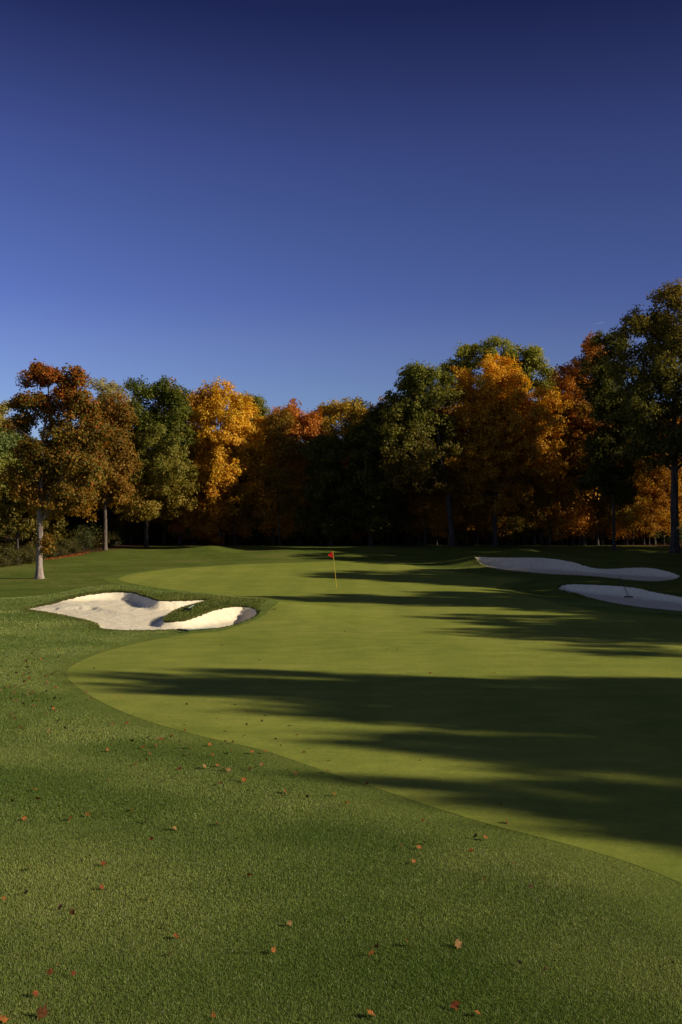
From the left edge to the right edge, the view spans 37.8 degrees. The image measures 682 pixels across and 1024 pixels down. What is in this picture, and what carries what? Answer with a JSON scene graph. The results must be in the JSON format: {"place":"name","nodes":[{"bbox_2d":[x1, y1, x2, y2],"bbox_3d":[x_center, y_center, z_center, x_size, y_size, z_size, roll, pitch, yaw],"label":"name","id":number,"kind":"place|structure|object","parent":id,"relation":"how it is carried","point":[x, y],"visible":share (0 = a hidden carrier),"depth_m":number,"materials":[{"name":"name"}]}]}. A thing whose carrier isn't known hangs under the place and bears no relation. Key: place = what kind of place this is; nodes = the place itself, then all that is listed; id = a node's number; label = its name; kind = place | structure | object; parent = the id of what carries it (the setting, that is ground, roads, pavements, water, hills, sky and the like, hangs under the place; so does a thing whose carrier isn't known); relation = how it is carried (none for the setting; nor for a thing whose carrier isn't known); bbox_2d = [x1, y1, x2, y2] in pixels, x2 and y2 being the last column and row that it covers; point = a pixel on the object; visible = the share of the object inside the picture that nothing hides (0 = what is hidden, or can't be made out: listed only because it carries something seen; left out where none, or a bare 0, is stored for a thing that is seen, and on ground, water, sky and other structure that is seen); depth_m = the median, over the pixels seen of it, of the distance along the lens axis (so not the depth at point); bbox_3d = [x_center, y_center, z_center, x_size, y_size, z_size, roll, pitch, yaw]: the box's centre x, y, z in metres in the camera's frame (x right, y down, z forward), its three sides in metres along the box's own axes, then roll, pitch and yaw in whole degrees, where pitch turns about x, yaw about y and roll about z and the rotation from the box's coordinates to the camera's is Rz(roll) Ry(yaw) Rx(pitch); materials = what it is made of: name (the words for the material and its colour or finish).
{"place":"outdoors","nodes":[
{"label":"outdoors","id":0,"kind":"place"},
{"bbox_2d":[0,534,681,1023],"bbox_3d":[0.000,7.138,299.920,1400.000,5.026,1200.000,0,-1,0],"label":"ground","id":1,"kind":"structure","parent":0,"point":[102,566],"depth_m":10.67,"materials":[{"name":"green plant"}]},
{"bbox_2d":[0,399,17,433],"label":"deciduous tree","id":2,"kind":"object","parent":1,"relation":"on","point":[2,411],"visible":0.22,"depth_m":103.84,"materials":[{"name":"green plant"}]},
{"bbox_2d":[0,543,18,566],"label":"hedge shrub","id":3,"kind":"object","parent":1,"relation":"on","point":[4,561],"visible":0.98,"depth_m":70.82,"materials":[{"name":"green plant"}]},
{"bbox_2d":[0,428,24,468],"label":"deciduous tree","id":4,"kind":"object","parent":1,"relation":"on","point":[5,442],"visible":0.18,"depth_m":77.70,"materials":[{"name":"green plant"}]},
{"bbox_2d":[4,545,26,565],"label":"hedge shrub","id":5,"kind":"object","parent":1,"relation":"on","point":[14,561],"visible":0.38,"depth_m":72.08,"materials":[{"name":"green plant"}]},
{"bbox_2d":[0,428,36,551],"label":"tree","id":6,"kind":"object","parent":1,"relation":"on","point":[6,531],"visible":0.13,"depth_m":85.63,"materials":[{"name":"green plant"}]},
{"bbox_2d":[14,542,35,563],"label":"hedge shrub","id":7,"kind":"object","parent":1,"relation":"on","point":[27,556],"visible":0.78,"depth_m":73.73,"materials":[{"name":"green plant"}]},
{"bbox_2d":[0,449,66,564],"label":"deciduous tree","id":8,"kind":"object","parent":1,"relation":"on","point":[11,512],"visible":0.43,"depth_m":72.18,"materials":[{"name":"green plant"}]},
{"bbox_2d":[36,1003,48,1020],"bbox_3d":[-1.950,3.261,6.498,0.079,0.031,0.112,16,46,14],"label":"fallen leaf","id":9,"kind":"object","parent":1,"relation":"on","point":[42,1013],"visible":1,"depth_m":6.50,"materials":[{"name":"brown plant"}]},
{"bbox_2d":[20,450,72,547],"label":"tree","id":10,"kind":"object","parent":1,"relation":"on","point":[56,526],"visible":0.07,"depth_m":87.62,"materials":[{"name":"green plant"}]},
{"bbox_2d":[43,543,62,557],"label":"hedge shrub","id":11,"kind":"object","parent":1,"relation":"on","point":[53,554],"visible":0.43,"depth_m":79.59,"materials":[{"name":"green plant"}]},
{"bbox_2d":[0,358,116,578],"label":"oak tree","id":12,"kind":"object","parent":1,"relation":"on","point":[50,462],"visible":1,"depth_m":59.65,"materials":[{"name":"orange plant"}]},
{"bbox_2d":[52,535,73,555],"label":"hedge shrub","id":13,"kind":"object","parent":1,"relation":"on","point":[63,544],"visible":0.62,"depth_m":81.83,"materials":[{"name":"green plant"}]},
{"bbox_2d":[47,473,79,539],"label":"tree","id":14,"kind":"object","parent":1,"relation":"on","point":[67,527],"visible":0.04,"depth_m":104.94,"materials":[{"name":"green plant"}]},
{"bbox_2d":[66,538,81,552],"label":"hedge shrub","id":15,"kind":"object","parent":1,"relation":"on","point":[75,549],"visible":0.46,"depth_m":84.86,"materials":[{"name":"green plant"}]},
{"bbox_2d":[72,527,97,549],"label":"shrub","id":16,"kind":"object","parent":1,"relation":"on","point":[89,537],"visible":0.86,"depth_m":87.76,"materials":[{"name":"green plant"}]},
{"bbox_2d":[64,472,116,536],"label":"tree","id":17,"kind":"object","parent":1,"relation":"on","point":[99,516],"visible":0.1,"depth_m":103.06,"materials":[{"name":"green plant"}]},
{"bbox_2d":[68,521,117,547],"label":"shrub","id":18,"kind":"object","parent":1,"relation":"on","point":[98,539],"visible":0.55,"depth_m":90.59,"materials":[{"name":"green plant"}]},
{"bbox_2d":[67,391,144,549],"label":"oak tree","id":19,"kind":"object","parent":1,"relation":"on","point":[122,466],"visible":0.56,"depth_m":87.46,"materials":[{"name":"orange plant"}]},
{"bbox_2d":[88,519,128,545],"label":"shrub","id":20,"kind":"object","parent":1,"relation":"on","point":[117,532],"visible":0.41,"depth_m":95.63,"materials":[{"name":"green plant"}]},
{"bbox_2d":[84,376,138,524],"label":"deciduous tree","id":21,"kind":"object","parent":1,"relation":"on","point":[109,388],"visible":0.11,"depth_m":99.36,"materials":[{"name":"green plant"}]},
{"bbox_2d":[120,527,134,543],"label":"shrub","id":22,"kind":"object","parent":1,"relation":"on","point":[127,537],"visible":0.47,"depth_m":99.12,"materials":[{"name":"green plant"}]},
{"bbox_2d":[114,445,141,543],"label":"slender tree","id":23,"kind":"object","parent":1,"relation":"on","point":[124,523],"visible":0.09,"depth_m":99.26,"materials":[{"name":"green plant"}]},
{"bbox_2d":[106,405,155,543],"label":"deciduous tree","id":24,"kind":"object","parent":1,"relation":"on","point":[130,527],"visible":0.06,"depth_m":98.82,"materials":[{"name":"green plant"}]},
{"bbox_2d":[113,449,159,542],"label":"tree","id":25,"kind":"object","parent":1,"relation":"on","point":[136,529],"visible":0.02,"depth_m":102.32,"materials":[{"name":"green plant"}]},
{"bbox_2d":[132,526,154,542],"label":"shrub","id":26,"kind":"object","parent":1,"relation":"on","point":[139,538],"visible":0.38,"depth_m":103.34,"materials":[{"name":"green plant"}]},
{"bbox_2d":[31,592,256,630],"bbox_3d":[-7.282,3.768,37.629,6.743,0.764,11.962,1,-1,-33],"label":"sand bunker","id":27,"kind":"object","parent":1,"relation":"on","point":[132,611],"visible":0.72,"depth_m":37.96},
{"bbox_2d":[113,375,200,546],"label":"deciduous tree","id":28,"kind":"object","parent":1,"relation":"on","point":[146,432],"visible":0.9,"depth_m":92.05,"materials":[{"name":"green plant"}]},
{"bbox_2d":[148,403,183,543],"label":"slender tree","id":29,"kind":"object","parent":1,"relation":"on","point":[164,522],"visible":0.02,"depth_m":98.71,"materials":[{"name":"green plant"}]},
{"bbox_2d":[156,377,202,544],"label":"slender tree","id":30,"kind":"object","parent":1,"relation":"on","point":[176,517],"visible":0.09,"depth_m":96.57,"materials":[{"name":"green plant"}]},
{"bbox_2d":[163,496,203,543],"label":"sapling","id":31,"kind":"object","parent":1,"relation":"on","point":[176,526],"visible":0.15,"depth_m":97.79,"materials":[{"name":"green plant"}]},
{"bbox_2d":[171,493,205,544],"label":"sapling","id":32,"kind":"object","parent":1,"relation":"on","point":[186,531],"visible":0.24,"depth_m":97.44,"materials":[{"name":"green plant"}]},
{"bbox_2d":[172,376,277,544],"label":"maple tree","id":33,"kind":"object","parent":1,"relation":"on","point":[236,417],"visible":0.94,"depth_m":95.17,"materials":[{"name":"orange plant"}]},
{"bbox_2d":[217,435,249,544],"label":"slender tree","id":34,"kind":"object","parent":1,"relation":"on","point":[236,488],"visible":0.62,"depth_m":95.00,"materials":[{"name":"orange plant"}]},
{"bbox_2d":[223,468,264,543],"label":"tree","id":35,"kind":"object","parent":1,"relation":"on","point":[253,532],"visible":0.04,"depth_m":100.52,"materials":[{"name":"brown plant"}]},
{"bbox_2d":[238,391,274,541],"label":"deciduous tree","id":36,"kind":"object","parent":1,"relation":"on","point":[259,400],"visible":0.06,"depth_m":105.71,"materials":[{"name":"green plant"}]},
{"bbox_2d":[240,460,303,544],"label":"understory tree","id":37,"kind":"object","parent":1,"relation":"on","point":[257,520],"visible":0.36,"depth_m":97.00,"materials":[{"name":"orange plant"}]},
{"bbox_2d":[243,464,303,544],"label":"sapling","id":38,"kind":"object","parent":1,"relation":"on","point":[263,496],"visible":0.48,"depth_m":96.47,"materials":[{"name":"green plant"}]},
{"bbox_2d":[253,406,305,544],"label":"slender tree","id":39,"kind":"object","parent":1,"relation":"on","point":[282,448],"visible":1,"depth_m":95.25,"materials":[{"name":"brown plant"}]},
{"bbox_2d":[269,507,289,543],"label":"sapling","id":40,"kind":"object","parent":1,"relation":"on","point":[282,534],"visible":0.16,"depth_m":97.77,"materials":[{"name":"green plant"}]},
{"bbox_2d":[266,470,308,544],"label":"understory tree","id":41,"kind":"object","parent":1,"relation":"on","point":[293,483],"visible":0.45,"depth_m":96.46,"materials":[{"name":"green plant"}]},
{"bbox_2d":[259,398,327,543],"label":"maple tree","id":42,"kind":"object","parent":1,"relation":"on","point":[305,429],"visible":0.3,"depth_m":98.99,"materials":[{"name":"orange plant"}]},
{"bbox_2d":[303,419,333,543],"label":"slender tree","id":43,"kind":"object","parent":1,"relation":"on","point":[324,427],"visible":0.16,"depth_m":99.67,"materials":[{"name":"orange plant"}]},
{"bbox_2d":[291,432,361,545],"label":"deciduous tree","id":44,"kind":"object","parent":1,"relation":"on","point":[329,450],"visible":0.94,"depth_m":93.36,"materials":[{"name":"green plant"}]},
{"bbox_2d":[310,396,370,542],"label":"maple tree","id":45,"kind":"object","parent":1,"relation":"on","point":[349,410],"visible":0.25,"depth_m":102.13,"materials":[{"name":"orange plant"}]},
{"bbox_2d":[66,561,681,882],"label":"putting green","id":46,"kind":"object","parent":1,"relation":"on","point":[548,729],"visible":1,"depth_m":19.70,"materials":[{"name":"green plant"}]},
{"bbox_2d":[337,400,417,545],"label":"deciduous tree","id":47,"kind":"object","parent":1,"relation":"on","point":[371,506],"visible":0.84,"depth_m":92.57,"materials":[{"name":"green plant"}]},
{"bbox_2d":[358,396,399,544],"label":"slender tree","id":48,"kind":"object","parent":1,"relation":"on","point":[382,541],"visible":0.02,"depth_m":96.78,"materials":[{"name":"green plant"}]},
{"bbox_2d":[389,491,429,544],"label":"understory tree","id":49,"kind":"object","parent":1,"relation":"on","point":[405,529],"visible":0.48,"depth_m":95.74,"materials":[{"name":"green plant"}]},
{"bbox_2d":[369,358,463,546],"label":"deciduous tree","id":50,"kind":"object","parent":1,"relation":"on","point":[418,445],"visible":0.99,"depth_m":90.33,"materials":[{"name":"green plant"}]},
{"bbox_2d":[397,457,451,544],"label":"sapling","id":51,"kind":"object","parent":1,"relation":"on","point":[428,506],"visible":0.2,"depth_m":95.34,"materials":[{"name":"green plant"}]},
{"bbox_2d":[404,495,447,544],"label":"understory tree","id":52,"kind":"object","parent":1,"relation":"on","point":[427,526],"visible":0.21,"depth_m":95.88,"materials":[{"name":"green plant"}]},
{"bbox_2d":[407,400,445,544],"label":"slender tree","id":53,"kind":"object","parent":1,"relation":"on","point":[423,516],"visible":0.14,"depth_m":95.05,"materials":[{"name":"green plant"}]},
{"bbox_2d":[413,494,454,544],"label":"understory tree","id":54,"kind":"object","parent":1,"relation":"on","point":[434,517],"visible":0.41,"depth_m":95.06,"materials":[{"name":"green plant"}]},
{"bbox_2d":[428,498,454,544],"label":"sapling","id":55,"kind":"object","parent":1,"relation":"on","point":[437,533],"visible":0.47,"depth_m":95.78,"materials":[{"name":"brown plant"}]},
{"bbox_2d":[414,469,472,544],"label":"understory tree","id":56,"kind":"object","parent":1,"relation":"on","point":[459,517],"visible":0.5,"depth_m":94.88,"materials":[{"name":"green plant"}]},
{"bbox_2d":[436,435,481,543],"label":"tree","id":57,"kind":"object","parent":1,"relation":"on","point":[463,540],"visible":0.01,"depth_m":99.38,"materials":[{"name":"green plant"}]},
{"bbox_2d":[446,478,475,544],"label":"understory tree","id":58,"kind":"object","parent":1,"relation":"on","point":[465,526],"visible":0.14,"depth_m":96.73,"materials":[{"name":"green plant"}]},
{"bbox_2d":[455,507,492,544],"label":"understory tree","id":59,"kind":"object","parent":1,"relation":"on","point":[477,528],"visible":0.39,"depth_m":97.17,"materials":[{"name":"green plant"}]},
{"bbox_2d":[450,387,503,544],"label":"slender tree","id":60,"kind":"object","parent":1,"relation":"on","point":[477,539],"visible":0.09,"depth_m":97.61,"materials":[{"name":"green plant"}]},
{"bbox_2d":[465,473,517,544],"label":"sapling","id":61,"kind":"object","parent":1,"relation":"on","point":[491,524],"visible":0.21,"depth_m":96.37,"materials":[{"name":"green plant"}]},
{"bbox_2d":[462,458,521,544],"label":"understory tree","id":62,"kind":"object","parent":1,"relation":"on","point":[483,511],"visible":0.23,"depth_m":96.28,"materials":[{"name":"orange plant"}]},
{"bbox_2d":[437,334,556,543],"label":"deciduous tree","id":63,"kind":"object","parent":1,"relation":"on","point":[531,361],"visible":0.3,"depth_m":100.69,"materials":[{"name":"green plant"}]},
{"bbox_2d":[479,499,517,544],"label":"understory tree","id":64,"kind":"object","parent":1,"relation":"on","point":[498,518],"visible":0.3,"depth_m":96.20,"materials":[{"name":"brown plant"}]},
{"bbox_2d":[435,351,573,546],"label":"maple tree","id":65,"kind":"object","parent":1,"relation":"on","point":[481,484],"visible":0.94,"depth_m":91.88,"materials":[{"name":"orange plant"}]},
{"bbox_2d":[488,477,534,544],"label":"understory tree","id":66,"kind":"object","parent":1,"relation":"on","point":[519,519],"visible":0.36,"depth_m":96.01,"materials":[{"name":"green plant"}]},
{"bbox_2d":[500,505,532,544],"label":"sapling","id":67,"kind":"object","parent":1,"relation":"on","point":[516,535],"visible":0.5,"depth_m":97.11,"materials":[{"name":"brown plant"}]},
{"bbox_2d":[502,464,534,543],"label":"sapling","id":68,"kind":"object","parent":1,"relation":"on","point":[509,528],"visible":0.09,"depth_m":96.02,"materials":[{"name":"brown plant"}]},
{"bbox_2d":[499,464,552,544],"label":"understory tree","id":69,"kind":"object","parent":1,"relation":"on","point":[529,499],"visible":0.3,"depth_m":96.27,"materials":[{"name":"orange plant"}]},
{"bbox_2d":[513,468,559,544],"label":"understory tree","id":70,"kind":"object","parent":1,"relation":"on","point":[542,508],"visible":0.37,"depth_m":96.28,"materials":[{"name":"brown plant"}]},
{"bbox_2d":[523,393,567,544],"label":"slender tree","id":71,"kind":"object","parent":1,"relation":"on","point":[540,494],"visible":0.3,"depth_m":95.71,"materials":[{"name":"green plant"}]},
{"bbox_2d":[527,489,566,544],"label":"sapling","id":72,"kind":"object","parent":1,"relation":"on","point":[545,521],"visible":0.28,"depth_m":96.48,"materials":[{"name":"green plant"}]},
{"bbox_2d":[540,476,590,544],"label":"understory tree","id":73,"kind":"object","parent":1,"relation":"on","point":[561,511],"visible":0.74,"depth_m":95.47,"materials":[{"name":"brown plant"}]},
{"bbox_2d":[548,477,595,544],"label":"sapling","id":74,"kind":"object","parent":1,"relation":"on","point":[569,485],"visible":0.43,"depth_m":95.33,"materials":[{"name":"brown plant"}]},
{"bbox_2d":[476,557,678,580],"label":"sand bunker","id":75,"kind":"object","parent":1,"relation":"on","point":[546,566],"visible":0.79,"depth_m":68.78},
{"bbox_2d":[541,331,615,544],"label":"maple tree","id":76,"kind":"object","parent":1,"relation":"on","point":[566,379],"visible":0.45,"depth_m":95.27,"materials":[{"name":"orange plant"}]},
{"bbox_2d":[558,474,600,543],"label":"sapling","id":77,"kind":"object","parent":1,"relation":"on","point":[581,532],"visible":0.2,"depth_m":95.49,"materials":[{"name":"orange plant"}]},
{"bbox_2d":[559,400,602,544],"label":"slender tree","id":78,"kind":"object","parent":1,"relation":"on","point":[573,448],"visible":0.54,"depth_m":94.93,"materials":[{"name":"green plant"}]},
{"bbox_2d":[554,470,610,535],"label":"sapling","id":79,"kind":"object","parent":1,"relation":"on","point":[584,506],"visible":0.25,"depth_m":95.06,"materials":[{"name":"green plant"}]},
{"bbox_2d":[575,510,600,544],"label":"understory tree","id":80,"kind":"object","parent":1,"relation":"on","point":[588,535],"visible":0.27,"depth_m":96.32,"materials":[{"name":"orange plant"}]},
{"bbox_2d":[568,401,615,544],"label":"slender tree","id":81,"kind":"object","parent":1,"relation":"on","point":[594,492],"visible":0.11,"depth_m":94.85,"materials":[{"name":"green plant"}]},
{"bbox_2d":[588,451,616,544],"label":"slender tree","id":82,"kind":"object","parent":1,"relation":"on","point":[603,517],"visible":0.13,"depth_m":95.88,"materials":[{"name":"green plant"}]},
{"bbox_2d":[585,504,619,544],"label":"understory tree","id":83,"kind":"object","parent":1,"relation":"on","point":[600,512],"visible":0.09,"depth_m":95.87,"materials":[{"name":"brown plant"}]},
{"bbox_2d":[572,329,651,549],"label":"deciduous tree","id":84,"kind":"object","parent":1,"relation":"on","point":[607,442],"visible":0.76,"depth_m":87.46,"materials":[{"name":"green plant"}]},
{"bbox_2d":[558,584,681,610],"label":"sand bunker","id":85,"kind":"object","parent":1,"relation":"on","point":[639,598],"visible":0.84,"depth_m":47.74},
{"bbox_2d":[605,495,638,544],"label":"sapling","id":86,"kind":"object","parent":1,"relation":"on","point":[619,530],"visible":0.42,"depth_m":95.73,"materials":[{"name":"orange plant"}]},
{"bbox_2d":[599,459,657,544],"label":"understory tree","id":87,"kind":"object","parent":1,"relation":"on","point":[630,518],"visible":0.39,"depth_m":94.68,"materials":[{"name":"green plant"}]},
{"bbox_2d":[608,469,656,544],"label":"understory tree","id":88,"kind":"object","parent":1,"relation":"on","point":[641,486],"visible":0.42,"depth_m":95.38,"materials":[{"name":"orange plant"}]},
{"bbox_2d":[616,426,655,544],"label":"slender tree","id":89,"kind":"object","parent":1,"relation":"on","point":[635,461],"visible":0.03,"depth_m":95.77,"materials":[{"name":"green plant"}]},
{"bbox_2d":[602,277,681,552],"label":"deciduous tree","id":90,"kind":"object","parent":1,"relation":"on","point":[660,329],"visible":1,"depth_m":79.52,"materials":[{"name":"green plant"}]},
{"bbox_2d":[629,482,669,544],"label":"understory tree","id":91,"kind":"object","parent":1,"relation":"on","point":[653,490],"visible":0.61,"depth_m":95.98,"materials":[{"name":"orange plant"}]},
{"bbox_2d":[631,435,667,544],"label":"slender tree","id":92,"kind":"object","parent":1,"relation":"on","point":[640,466],"visible":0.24,"depth_m":96.15,"materials":[{"name":"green plant"}]},
{"bbox_2d":[637,435,670,544],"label":"slender tree","id":93,"kind":"object","parent":1,"relation":"on","point":[661,493],"visible":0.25,"depth_m":96.22,"materials":[{"name":"orange plant"}]},
{"bbox_2d":[645,501,668,544],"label":"sapling","id":94,"kind":"object","parent":1,"relation":"on","point":[657,533],"visible":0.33,"depth_m":96.63,"materials":[{"name":"orange plant"}]},
{"bbox_2d":[645,467,681,544],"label":"understory tree","id":95,"kind":"object","parent":1,"relation":"on","point":[664,515],"visible":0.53,"depth_m":96.25,"materials":[{"name":"orange plant"}]},
{"bbox_2d":[646,454,681,544],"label":"slender tree","id":96,"kind":"object","parent":1,"relation":"on","point":[663,484],"visible":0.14,"depth_m":96.77,"materials":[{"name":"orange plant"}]},
{"bbox_2d":[652,419,681,544],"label":"slender tree","id":97,"kind":"object","parent":1,"relation":"on","point":[667,472],"visible":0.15,"depth_m":96.43,"materials":[{"name":"orange plant"}]},
{"bbox_2d":[660,519,681,544],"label":"shrub","id":98,"kind":"object","parent":1,"relation":"on","point":[667,537],"visible":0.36,"depth_m":97.38,"materials":[{"name":"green plant"}]},
{"bbox_2d":[663,418,681,543],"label":"tree","id":99,"kind":"object","parent":1,"relation":"on","point":[680,505],"visible":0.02,"depth_m":101.31,"materials":[{"name":"orange plant"}]},
{"bbox_2d":[0,0,681,451],"label":"sky","id":100,"kind":"structure","parent":0,"point":[281,201],"materials":[{"name":"blue"}]},
{"bbox_2d":[18,555,681,631],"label":"bunker edge grass","id":101,"kind":"structure","parent":0,"point":[169,615],"depth_m":40.09,"materials":[{"name":"green plant"}]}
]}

